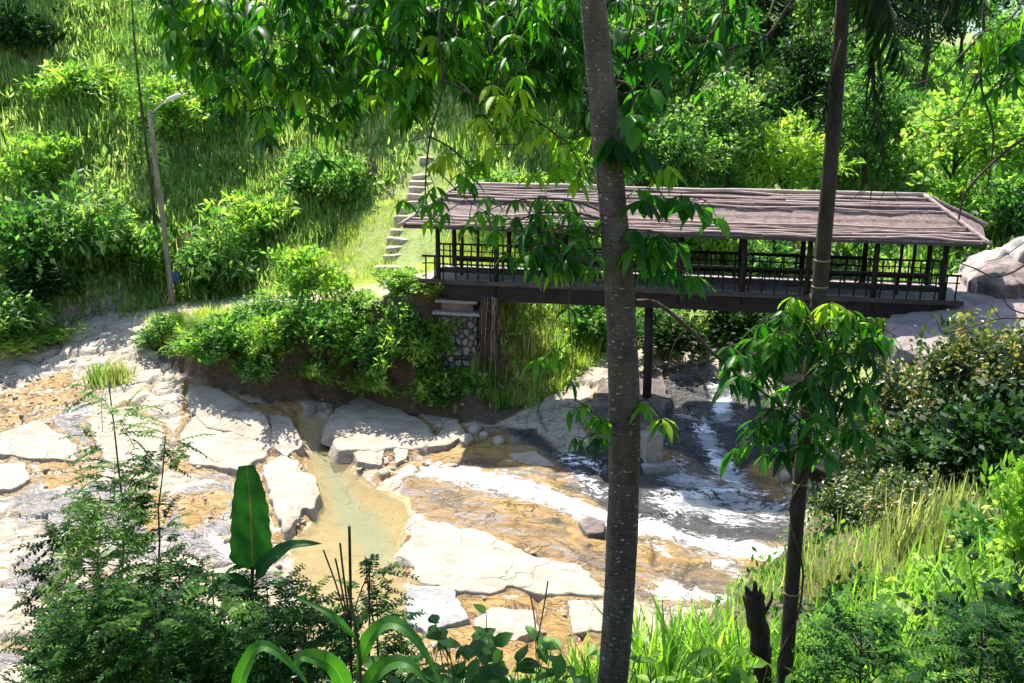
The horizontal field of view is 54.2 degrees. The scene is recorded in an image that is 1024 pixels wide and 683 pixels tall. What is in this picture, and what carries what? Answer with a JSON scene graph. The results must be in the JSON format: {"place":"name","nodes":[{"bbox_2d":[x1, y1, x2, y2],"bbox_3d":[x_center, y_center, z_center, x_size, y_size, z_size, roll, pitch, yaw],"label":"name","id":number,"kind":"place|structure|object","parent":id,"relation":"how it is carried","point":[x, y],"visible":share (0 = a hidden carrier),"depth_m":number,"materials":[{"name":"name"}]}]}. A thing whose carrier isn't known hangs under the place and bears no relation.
{"place":"outdoors","nodes":[
{"label":"outdoors","id":0,"kind":"place"},
{"bbox_2d":[0,0,786,424],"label":"hillside","id":1,"kind":"structure","parent":0,"point":[412,252],"depth_m":44.98,"materials":[{"name":"green plant"}]},
{"bbox_2d":[0,273,55,342],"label":"bush","id":2,"kind":"object","parent":1,"relation":"on","point":[12,319],"visible":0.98,"depth_m":42.34,"materials":[{"name":"green plant"}]},
{"bbox_2d":[0,190,71,280],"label":"bush","id":3,"kind":"object","parent":1,"relation":"on","point":[27,237],"visible":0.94,"depth_m":44.27,"materials":[{"name":"green plant"}]},
{"bbox_2d":[0,0,72,61],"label":"bush","id":4,"kind":"object","parent":1,"relation":"on","point":[22,29],"visible":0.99,"depth_m":54.89,"materials":[{"name":"green plant"}]},
{"bbox_2d":[0,126,84,194],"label":"bush","id":5,"kind":"object","parent":1,"relation":"on","point":[29,159],"visible":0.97,"depth_m":49.00,"materials":[{"name":"green plant"}]},
{"bbox_2d":[0,250,89,306],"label":"bush","id":6,"kind":"object","parent":1,"relation":"on","point":[31,278],"visible":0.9,"depth_m":44.02,"materials":[{"name":"green plant"}]},
{"bbox_2d":[0,320,92,358],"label":"grass","id":7,"kind":"structure","parent":1,"relation":"on","point":[50,335],"depth_m":42.84,"materials":[{"name":"green plant"}]},
{"bbox_2d":[14,56,128,107],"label":"bush","id":8,"kind":"object","parent":1,"relation":"on","point":[71,82],"visible":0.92,"depth_m":52.37,"materials":[{"name":"green plant"}]},
{"bbox_2d":[38,164,151,275],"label":"bush","id":9,"kind":"object","parent":1,"relation":"on","point":[84,241],"visible":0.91,"depth_m":45.66,"materials":[{"name":"green plant"}]},
{"bbox_2d":[107,0,171,230],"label":"wispy tree","id":10,"kind":"object","parent":1,"relation":"on","point":[137,80],"visible":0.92,"depth_m":46.28,"materials":[{"name":"green plant"}]},
{"bbox_2d":[114,221,188,286],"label":"bush","id":11,"kind":"object","parent":1,"relation":"on","point":[148,261],"visible":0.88,"depth_m":46.74,"materials":[{"name":"green plant"}]},
{"bbox_2d":[109,70,228,139],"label":"bush","id":12,"kind":"object","parent":1,"relation":"on","point":[170,110],"visible":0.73,"depth_m":52.83,"materials":[{"name":"green plant"}]},
{"bbox_2d":[173,203,266,292],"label":"bush","id":13,"kind":"object","parent":1,"relation":"on","point":[219,253],"visible":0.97,"depth_m":47.21,"materials":[{"name":"green plant"}]},
{"bbox_2d":[189,307,269,367],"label":"bush","id":14,"kind":"object","parent":1,"relation":"on","point":[226,326],"visible":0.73,"depth_m":39.09,"materials":[{"name":"green plant"}]},
{"bbox_2d":[197,185,302,247],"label":"bush","id":15,"kind":"object","parent":1,"relation":"on","point":[253,207],"visible":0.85,"depth_m":49.37,"materials":[{"name":"green plant"}]},
{"bbox_2d":[224,340,284,387],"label":"bush","id":16,"kind":"object","parent":1,"relation":"on","point":[265,368],"visible":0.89,"depth_m":38.81,"materials":[{"name":"green plant"}]},
{"bbox_2d":[236,306,307,361],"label":"bush","id":17,"kind":"object","parent":1,"relation":"on","point":[259,329],"visible":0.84,"depth_m":38.87,"materials":[{"name":"green plant"}]},
{"bbox_2d":[0,0,597,326],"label":"grass","id":18,"kind":"structure","parent":1,"relation":"on","point":[305,233],"depth_m":52.08,"materials":[{"name":"green plant"}]},
{"bbox_2d":[264,289,352,358],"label":"bush","id":19,"kind":"object","parent":1,"relation":"on","point":[301,325],"visible":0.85,"depth_m":39.31,"materials":[{"name":"green plant"}]},
{"bbox_2d":[261,240,357,305],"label":"bush","id":20,"kind":"object","parent":1,"relation":"on","point":[308,277],"visible":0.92,"depth_m":40.80,"materials":[{"name":"green plant"}]},
{"bbox_2d":[271,142,349,204],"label":"bush","id":21,"kind":"object","parent":1,"relation":"on","point":[301,177],"visible":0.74,"depth_m":49.94,"materials":[{"name":"green plant"}]},
{"bbox_2d":[303,303,375,366],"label":"bush","id":22,"kind":"object","parent":1,"relation":"on","point":[349,337],"visible":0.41,"depth_m":39.71,"materials":[{"name":"green plant"}]},
{"bbox_2d":[309,150,380,205],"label":"bush","id":23,"kind":"object","parent":1,"relation":"on","point":[348,184],"visible":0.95,"depth_m":49.20,"materials":[{"name":"green plant"}]},
{"bbox_2d":[218,150,517,314],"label":"grass","id":24,"kind":"structure","parent":1,"relation":"on","point":[352,231],"depth_m":46.76,"materials":[{"name":"green plant"}]},
{"bbox_2d":[348,321,421,377],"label":"bush","id":25,"kind":"object","parent":1,"relation":"on","point":[369,351],"visible":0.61,"depth_m":38.99,"materials":[{"name":"green plant"}]},
{"bbox_2d":[366,266,443,298],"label":"bush","id":26,"kind":"object","parent":1,"relation":"on","point":[405,278],"visible":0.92,"depth_m":39.41,"materials":[{"name":"green plant"}]},
{"bbox_2d":[373,321,455,373],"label":"bush","id":27,"kind":"object","parent":1,"relation":"on","point":[428,346],"visible":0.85,"depth_m":38.83,"materials":[{"name":"green plant"}]},
{"bbox_2d":[432,297,479,371],"bbox_3d":[-1.944,0.631,41.067,1.961,5.347,2.592,3,16,10],"label":"stone abutment","id":28,"kind":"object","parent":1,"relation":"on","point":[464,339],"visible":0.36,"depth_m":39.53,"materials":[{"name":"stone"}]},
{"bbox_2d":[471,231,606,409],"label":"grass","id":29,"kind":"structure","parent":1,"relation":"on","point":[581,357],"depth_m":41.03,"materials":[{"name":"green plant"}]},
{"bbox_2d":[579,1,683,139],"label":"broadleaf tree","id":30,"kind":"object","parent":1,"relation":"on","point":[622,88],"visible":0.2,"depth_m":52.38,"materials":[{"name":"green plant"}]},
{"bbox_2d":[630,95,740,187],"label":"broadleaf tree","id":31,"kind":"object","parent":1,"relation":"on","point":[665,150],"visible":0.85,"depth_m":49.45,"materials":[{"name":"green plant"}]},
{"bbox_2d":[634,0,766,122],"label":"broadleaf tree","id":32,"kind":"object","parent":1,"relation":"on","point":[704,5],"visible":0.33,"depth_m":56.46,"materials":[{"name":"green plant"}]},
{"bbox_2d":[665,65,776,192],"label":"broadleaf tree","id":33,"kind":"object","parent":1,"relation":"on","point":[731,115],"visible":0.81,"depth_m":52.83,"materials":[{"name":"green plant"}]},
{"bbox_2d":[719,102,865,242],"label":"broadleaf tree","id":34,"kind":"object","parent":1,"relation":"on","point":[795,171],"visible":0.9,"depth_m":52.26,"materials":[{"name":"green plant"}]},
{"bbox_2d":[0,284,845,682],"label":"riverbed","id":35,"kind":"structure","parent":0,"point":[384,518],"depth_m":33.69,"materials":[{"name":"beige stone"}]},
{"bbox_2d":[0,420,79,462],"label":"rock slab","id":36,"kind":"object","parent":35,"relation":"on","point":[38,440],"visible":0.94,"depth_m":35.86,"materials":[{"name":"grey stone"}]},
{"bbox_2d":[87,407,164,473],"bbox_3d":[-13.906,3.625,36.484,2.676,1.089,5.700,-9,18,-29],"label":"rock slab","id":37,"kind":"object","parent":35,"relation":"on","point":[105,441],"visible":0.56,"depth_m":36.24,"materials":[{"name":"grey stone"}]},
{"bbox_2d":[180,416,273,476],"bbox_3d":[-10.520,3.806,36.506,3.945,1.157,4.148,0,16,0],"label":"rock slab","id":38,"kind":"object","parent":35,"relation":"on","point":[229,453],"visible":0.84,"depth_m":36.07,"materials":[{"name":"grey stone"}]},
{"bbox_2d":[186,385,271,443],"bbox_3d":[-10.899,2.957,38.156,5.938,1.537,2.376,11,19,34],"label":"rock slab","id":39,"kind":"object","parent":35,"relation":"on","point":[218,409],"visible":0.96,"depth_m":38.12,"materials":[{"name":"grey stone"}]},
{"bbox_2d":[262,455,323,540],"bbox_3d":[-7.260,5.067,33.346,1.925,0.679,6.659,-6,17,-19],"label":"boulder","id":40,"kind":"object","parent":35,"relation":"on","point":[293,490],"visible":1,"depth_m":32.88,"materials":[{"name":"grey stone"}]},
{"bbox_2d":[320,396,435,463],"bbox_3d":[-5.321,3.336,38.632,4.203,0.930,6.148,-7,17,-22],"label":"rock slab","id":41,"kind":"object","parent":35,"relation":"on","point":[360,423],"visible":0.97,"depth_m":37.93,"materials":[{"name":"grey stone"}]},
{"bbox_2d":[0,341,786,668],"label":"pebbles","id":42,"kind":"object","parent":35,"relation":"on","point":[226,539],"visible":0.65,"depth_m":34.78,"materials":[{"name":"grey stone"}]},
{"bbox_2d":[404,584,470,636],"bbox_3d":[-2.147,7.197,26.798,1.756,0.506,2.693,-5,17,-17],"label":"rock slab","id":43,"kind":"object","parent":35,"relation":"on","point":[443,603],"visible":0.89,"depth_m":26.55,"materials":[{"name":"grey stone"}]},
{"bbox_2d":[389,522,603,601],"bbox_3d":[-0.658,6.658,28.518,7.420,0.672,3.729,10,19,32],"label":"rock slab","id":44,"kind":"object","parent":35,"relation":"on","point":[462,561],"visible":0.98,"depth_m":28.48,"materials":[{"name":"beige stone"}]},
{"bbox_2d":[473,607,541,641],"bbox_3d":[-0.128,7.479,25.990,1.943,0.451,1.685,0,16,0],"label":"rock slab","id":45,"kind":"object","parent":35,"relation":"on","point":[500,620],"visible":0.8,"depth_m":25.96,"materials":[{"name":"beige stone"}]},
{"bbox_2d":[579,366,672,447],"bbox_3d":[4.486,2.542,39.045,3.446,1.575,7.428,8,18,25],"label":"boulder","id":46,"kind":"object","parent":35,"relation":"on","point":[661,400],"visible":0.38,"depth_m":38.95,"materials":[{"name":"grey stone"}]},
{"bbox_2d":[604,308,725,364],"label":"bush","id":47,"kind":"object","parent":35,"relation":"on","point":[670,333],"visible":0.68,"depth_m":41.37,"materials":[{"name":"green plant"}]},
{"bbox_2d":[398,182,992,398],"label":"covered bridge","id":48,"kind":"structure","parent":35,"relation":"on","point":[915,219],"depth_m":36.84,"materials":[{"name":"brown wood"}]},
{"bbox_2d":[628,0,1022,678],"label":"river bank","id":49,"kind":"structure","parent":0,"point":[852,352],"depth_m":47.23,"materials":[{"name":"green plant"}]},
{"bbox_2d":[0,519,108,682],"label":"feathery shrub","id":50,"kind":"object","parent":49,"relation":"on","point":[33,570],"visible":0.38,"depth_m":9.76,"materials":[{"name":"green plant"}]},
{"bbox_2d":[2,555,166,682],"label":"feathery shrub","id":51,"kind":"object","parent":49,"relation":"on","point":[64,663],"visible":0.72,"depth_m":8.05,"materials":[{"name":"green plant"}]},
{"bbox_2d":[12,485,175,682],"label":"feathery shrub","id":52,"kind":"object","parent":49,"relation":"on","point":[122,535],"visible":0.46,"depth_m":9.19,"materials":[{"name":"green plant"}]},
{"bbox_2d":[42,383,179,680],"bbox_3d":[-3.978,2.618,10.066,1.506,4.770,1.456,0,16,0],"label":"feathery shrub","id":53,"kind":"object","parent":49,"relation":"on","point":[115,480],"visible":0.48,"depth_m":9.63,"materials":[{"name":"green plant"}]},
{"bbox_2d":[71,565,242,682],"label":"feathery shrub","id":54,"kind":"object","parent":49,"relation":"on","point":[191,629],"visible":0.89,"depth_m":7.80,"materials":[{"name":"green plant"}]},
{"bbox_2d":[105,433,215,622],"bbox_3d":[-3.670,2.942,10.531,1.323,4.288,1.398,0,16,0],"label":"feathery shrub","id":55,"kind":"object","parent":49,"relation":"on","point":[143,498],"visible":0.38,"depth_m":10.03,"materials":[{"name":"green plant"}]},
{"bbox_2d":[144,589,298,682],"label":"feathery shrub","id":56,"kind":"object","parent":49,"relation":"on","point":[237,639],"visible":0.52,"depth_m":8.08,"materials":[{"name":"green plant"}]},
{"bbox_2d":[206,465,321,605],"bbox_3d":[-2.273,3.036,9.619,1.144,3.833,0.357,1,16,3],"label":"banana plant","id":57,"kind":"object","parent":49,"relation":"on","point":[252,548],"visible":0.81,"depth_m":9.32,"materials":[{"name":"green plant"}]},
{"bbox_2d":[213,563,331,682],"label":"feathery shrub","id":58,"kind":"object","parent":49,"relation":"on","point":[244,592],"visible":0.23,"depth_m":9.22,"materials":[{"name":"green plant"}]},
{"bbox_2d":[248,575,368,682],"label":"feathery shrub","id":59,"kind":"object","parent":49,"relation":"on","point":[322,640],"visible":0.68,"depth_m":8.62,"materials":[{"name":"green plant"}]},
{"bbox_2d":[231,586,440,682],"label":"maize plant","id":60,"kind":"object","parent":49,"relation":"on","point":[333,666],"visible":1,"depth_m":6.23,"materials":[{"name":"green plant"}]},
{"bbox_2d":[328,554,419,682],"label":"feathery shrub","id":61,"kind":"object","parent":49,"relation":"on","point":[366,562],"visible":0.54,"depth_m":9.57,"materials":[{"name":"green plant"}]},
{"bbox_2d":[325,578,426,682],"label":"feathery shrub","id":62,"kind":"object","parent":49,"relation":"on","point":[400,643],"visible":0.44,"depth_m":9.13,"materials":[{"name":"green plant"}]},
{"bbox_2d":[364,614,503,682],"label":"herb","id":63,"kind":"object","parent":49,"relation":"on","point":[472,666],"visible":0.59,"depth_m":8.43,"materials":[{"name":"green plant"}]},
{"bbox_2d":[147,0,799,682],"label":"tree","id":64,"kind":"object","parent":49,"relation":"on","point":[417,46],"visible":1,"depth_m":7.93,"materials":[{"name":"green plant"}]},
{"bbox_2d":[421,640,566,682],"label":"herb","id":65,"kind":"object","parent":49,"relation":"on","point":[500,672],"visible":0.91,"depth_m":7.74,"materials":[{"name":"green plant"}]},
{"bbox_2d":[428,604,573,682],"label":"herb","id":66,"kind":"object","parent":49,"relation":"on","point":[501,639],"visible":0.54,"depth_m":8.73,"materials":[{"name":"green plant"}]},
{"bbox_2d":[0,417,1013,682],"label":"grass","id":67,"kind":"structure","parent":49,"relation":"on","point":[768,577],"depth_m":25.27,"materials":[{"name":"green plant"}]},
{"bbox_2d":[5,387,1023,682],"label":"undergrowth","id":68,"kind":"object","parent":49,"relation":"on","point":[783,559],"visible":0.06,"depth_m":25.94,"materials":[{"name":"green plant"}]},
{"bbox_2d":[632,584,748,682],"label":"grass tuft","id":69,"kind":"object","parent":49,"relation":"on","point":[675,650],"visible":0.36,"depth_m":13.76,"materials":[{"name":"green plant"}]},
{"bbox_2d":[644,595,778,682],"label":"grass tuft","id":70,"kind":"object","parent":49,"relation":"on","point":[724,662],"visible":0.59,"depth_m":12.88,"materials":[{"name":"green plant"}]},
{"bbox_2d":[696,0,815,106],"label":"broadleaf tree","id":71,"kind":"object","parent":49,"relation":"on","point":[778,31],"visible":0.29,"depth_m":67.27,"materials":[{"name":"green plant"}]},
{"bbox_2d":[742,580,772,682],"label":"tree stump","id":72,"kind":"object","parent":49,"relation":"on","point":[756,608],"visible":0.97,"depth_m":9.22,"materials":[{"name":"black wood"}]},
{"bbox_2d":[548,0,1023,349],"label":"undergrowth","id":73,"kind":"object","parent":49,"relation":"on","point":[939,65],"visible":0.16,"depth_m":59.85,"materials":[{"name":"green plant"}]},
{"bbox_2d":[710,293,905,682],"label":"tree","id":74,"kind":"object","parent":49,"relation":"on","point":[776,360],"visible":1,"depth_m":7.46,"materials":[{"name":"green plant"}]},
{"bbox_2d":[756,5,866,154],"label":"broadleaf tree","id":75,"kind":"object","parent":49,"relation":"on","point":[821,48],"visible":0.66,"depth_m":60.91,"materials":[{"name":"green plant"}]},
{"bbox_2d":[799,510,898,614],"bbox_3d":[7.340,4.905,22.067,2.377,1.757,3.339,7,17,22],"label":"grass tuft","id":76,"kind":"object","parent":49,"relation":"on","point":[834,563],"visible":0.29,"depth_m":21.76,"materials":[{"name":"green plant"}]},
{"bbox_2d":[767,584,933,682],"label":"feathery shrub","id":77,"kind":"object","parent":49,"relation":"on","point":[888,650],"visible":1,"depth_m":8.50,"materials":[{"name":"green plant"}]},
{"bbox_2d":[686,0,1023,333],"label":"gnarled tree","id":78,"kind":"object","parent":49,"relation":"on","point":[727,29],"visible":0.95,"depth_m":7.88,"materials":[{"name":"green plant"}]},
{"bbox_2d":[806,50,931,195],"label":"broadleaf tree","id":79,"kind":"object","parent":49,"relation":"on","point":[856,127],"visible":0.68,"depth_m":55.68,"materials":[{"name":"green plant"}]},
{"bbox_2d":[811,383,934,476],"bbox_3d":[11.646,2.945,32.619,4.333,3.148,3.891,-1,16,-3],"label":"bush","id":80,"kind":"object","parent":49,"relation":"on","point":[871,427],"visible":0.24,"depth_m":31.90,"materials":[{"name":"green plant"}]},
{"bbox_2d":[811,599,947,682],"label":"bush","id":81,"kind":"object","parent":49,"relation":"on","point":[901,604],"visible":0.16,"depth_m":11.68,"materials":[{"name":"green plant"}]},
{"bbox_2d":[819,450,942,528],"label":"bush","id":82,"kind":"object","parent":49,"relation":"on","point":[857,485],"visible":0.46,"depth_m":28.09,"materials":[{"name":"green plant"}]},
{"bbox_2d":[765,0,1006,682],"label":"slender palm","id":83,"kind":"object","parent":49,"relation":"on","point":[877,17],"visible":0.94,"depth_m":7.38,"materials":[{"name":"plant"}]},
{"bbox_2d":[846,459,950,535],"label":"bush","id":84,"kind":"object","parent":49,"relation":"on","point":[891,495],"visible":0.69,"depth_m":24.59,"materials":[{"name":"green plant"}]},
{"bbox_2d":[838,345,981,441],"bbox_3d":[13.323,1.688,32.448,5.346,3.573,4.506,-15,22,-42],"label":"bush","id":85,"kind":"object","parent":49,"relation":"on","point":[907,401],"visible":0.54,"depth_m":31.64,"materials":[{"name":"green plant"}]},
{"bbox_2d":[867,482,977,571],"bbox_3d":[9.026,4.281,21.669,2.377,1.757,3.339,9,18,28],"label":"grass tuft","id":86,"kind":"object","parent":49,"relation":"on","point":[913,527],"visible":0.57,"depth_m":21.95,"materials":[{"name":"green plant"}]},
{"bbox_2d":[841,406,1005,499],"bbox_3d":[11.993,3.443,27.293,4.529,2.718,4.334,-2,16,-8],"label":"bush","id":87,"kind":"object","parent":49,"relation":"on","point":[906,455],"visible":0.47,"depth_m":27.41,"materials":[{"name":"green plant"}]},
{"bbox_2d":[893,0,986,87],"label":"broadleaf tree","id":88,"kind":"object","parent":49,"relation":"on","point":[950,26],"visible":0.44,"depth_m":65.80,"materials":[{"name":"green plant"}]},
{"bbox_2d":[868,272,1023,460],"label":"boulder","id":89,"kind":"object","parent":49,"relation":"on","point":[903,328],"visible":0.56,"depth_m":34.76,"materials":[{"name":"grey stone"}]},
{"bbox_2d":[869,543,1023,621],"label":"bush","id":90,"kind":"object","parent":49,"relation":"on","point":[916,557],"visible":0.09,"depth_m":14.02,"materials":[{"name":"green plant"}]},
{"bbox_2d":[905,168,991,233],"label":"bush","id":91,"kind":"object","parent":49,"relation":"on","point":[955,192],"visible":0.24,"depth_m":49.80,"materials":[{"name":"green plant"}]},
{"bbox_2d":[879,594,1023,682],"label":"feathery shrub","id":92,"kind":"object","parent":49,"relation":"on","point":[1003,647],"visible":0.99,"depth_m":9.13,"materials":[{"name":"green plant"}]},
{"bbox_2d":[891,52,1023,203],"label":"broadleaf tree","id":93,"kind":"object","parent":49,"relation":"on","point":[969,113],"visible":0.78,"depth_m":50.28,"materials":[{"name":"green plant"}]},
{"bbox_2d":[895,529,1023,682],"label":"bush","id":94,"kind":"object","parent":49,"relation":"on","point":[1014,600],"visible":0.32,"depth_m":11.19,"materials":[{"name":"green plant"}]},
{"bbox_2d":[909,308,1023,413],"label":"bush","id":95,"kind":"object","parent":49,"relation":"on","point":[1013,371],"visible":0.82,"depth_m":30.09,"materials":[{"name":"green plant"}]},
{"bbox_2d":[910,376,1023,489],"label":"bush","id":96,"kind":"object","parent":49,"relation":"on","point":[980,436],"visible":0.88,"depth_m":25.74,"materials":[{"name":"green plant"}]},
{"bbox_2d":[910,310,1023,420],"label":"bush","id":97,"kind":"object","parent":49,"relation":"on","point":[946,375],"visible":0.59,"depth_m":30.88,"materials":[{"name":"green plant"}]},
{"bbox_2d":[934,495,1023,590],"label":"bush","id":98,"kind":"object","parent":49,"relation":"on","point":[987,541],"visible":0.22,"depth_m":18.56,"materials":[{"name":"green plant"}]},
{"bbox_2d":[953,163,1023,238],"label":"bush","id":99,"kind":"object","parent":49,"relation":"on","point":[1011,209],"visible":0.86,"depth_m":46.45,"materials":[{"name":"green plant"}]},
{"bbox_2d":[959,70,1023,183],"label":"broadleaf tree","id":100,"kind":"object","parent":49,"relation":"on","point":[1002,135],"visible":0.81,"depth_m":48.29,"materials":[{"name":"green plant"}]},
{"bbox_2d":[961,0,1023,98],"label":"broadleaf tree","id":101,"kind":"object","parent":49,"relation":"on","point":[1003,16],"visible":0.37,"depth_m":62.86,"materials":[{"name":"green plant"}]},
{"bbox_2d":[966,255,1023,298],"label":"boulder","id":102,"kind":"object","parent":49,"relation":"on","point":[1010,286],"visible":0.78,"depth_m":37.13,"materials":[{"name":"grey stone"}]},
{"bbox_2d":[980,450,1023,579],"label":"bush","id":103,"kind":"object","parent":49,"relation":"on","point":[1010,528],"visible":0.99,"depth_m":15.18,"materials":[{"name":"green plant"}]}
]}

